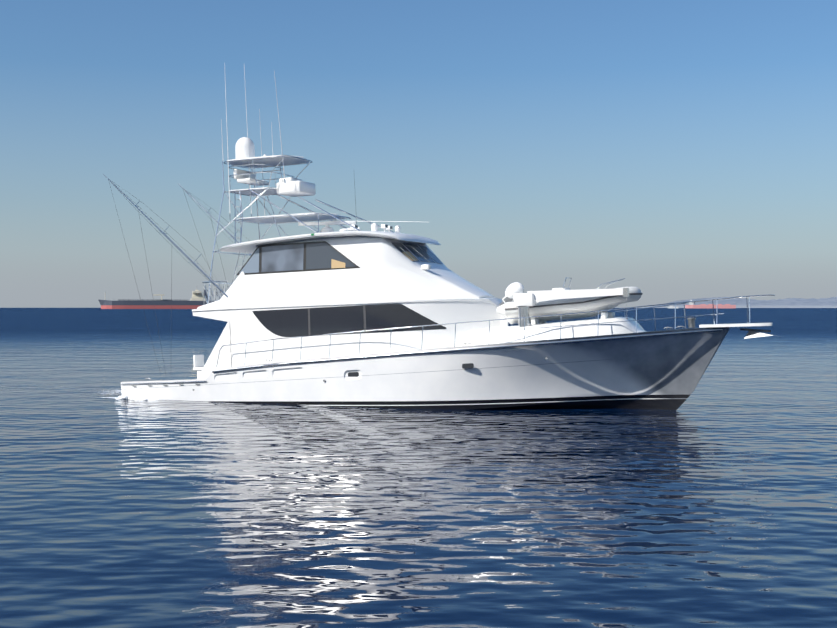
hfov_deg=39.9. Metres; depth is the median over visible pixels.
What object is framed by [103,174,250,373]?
outriggers
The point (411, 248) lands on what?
windshield
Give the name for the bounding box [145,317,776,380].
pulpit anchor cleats
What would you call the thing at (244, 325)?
saloon house
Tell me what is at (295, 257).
bridge windows
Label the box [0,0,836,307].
sky
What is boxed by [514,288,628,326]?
davit crane
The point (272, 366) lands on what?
hull fittings
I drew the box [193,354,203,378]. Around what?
cockpit furniture
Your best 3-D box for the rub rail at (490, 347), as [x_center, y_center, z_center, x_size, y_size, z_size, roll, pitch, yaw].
[0.000,1.398,37.738,19.574,1.392,6.048,-2,0,24]
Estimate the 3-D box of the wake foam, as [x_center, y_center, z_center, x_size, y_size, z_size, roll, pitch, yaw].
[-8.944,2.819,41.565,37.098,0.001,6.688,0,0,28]
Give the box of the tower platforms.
[227,137,345,223]
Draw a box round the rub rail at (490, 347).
[121,328,722,384]
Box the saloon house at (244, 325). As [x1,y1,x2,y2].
[192,298,507,378]
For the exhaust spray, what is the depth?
38.46 m
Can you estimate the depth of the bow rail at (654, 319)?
34.14 m
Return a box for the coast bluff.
[639,297,836,307]
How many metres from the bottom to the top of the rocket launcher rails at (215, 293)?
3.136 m
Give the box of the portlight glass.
[348,363,473,376]
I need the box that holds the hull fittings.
[132,357,547,390]
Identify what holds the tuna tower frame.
on the saloon house at (244, 325)
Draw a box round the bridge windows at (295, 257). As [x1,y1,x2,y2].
[237,241,359,274]
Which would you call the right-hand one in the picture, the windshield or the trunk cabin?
the trunk cabin
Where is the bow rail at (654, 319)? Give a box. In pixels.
[216,295,774,366]
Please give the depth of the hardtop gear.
38.72 m
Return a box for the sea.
[0,308,836,627]
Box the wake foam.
[62,388,166,399]
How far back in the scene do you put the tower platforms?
39.73 m
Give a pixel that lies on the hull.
(663, 372)
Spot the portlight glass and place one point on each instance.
(464, 366)
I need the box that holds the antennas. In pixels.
[221,63,407,223]
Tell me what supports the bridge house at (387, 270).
on the saloon house at (244, 325)
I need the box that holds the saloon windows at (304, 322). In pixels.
[252,304,445,336]
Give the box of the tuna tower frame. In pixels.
[207,156,391,303]
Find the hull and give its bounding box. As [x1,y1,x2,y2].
[121,327,729,409]
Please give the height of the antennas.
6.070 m
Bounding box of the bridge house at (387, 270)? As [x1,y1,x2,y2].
[197,236,494,308]
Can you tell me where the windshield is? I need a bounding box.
[391,242,443,264]
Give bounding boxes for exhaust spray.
[115,395,157,400]
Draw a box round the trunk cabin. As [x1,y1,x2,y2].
[466,317,646,345]
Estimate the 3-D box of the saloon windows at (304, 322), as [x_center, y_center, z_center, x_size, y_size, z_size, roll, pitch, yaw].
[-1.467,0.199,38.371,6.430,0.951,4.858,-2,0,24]
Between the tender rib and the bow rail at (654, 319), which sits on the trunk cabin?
the tender rib
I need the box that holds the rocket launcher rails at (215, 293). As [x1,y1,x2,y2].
[202,281,231,303]
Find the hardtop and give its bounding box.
[220,231,440,253]
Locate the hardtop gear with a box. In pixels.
[298,221,430,269]
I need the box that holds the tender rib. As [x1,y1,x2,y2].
[497,278,642,323]
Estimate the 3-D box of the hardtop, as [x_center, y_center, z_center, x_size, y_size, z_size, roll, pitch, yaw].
[-2.777,-2.420,38.928,6.260,0.492,4.640,-2,0,24]

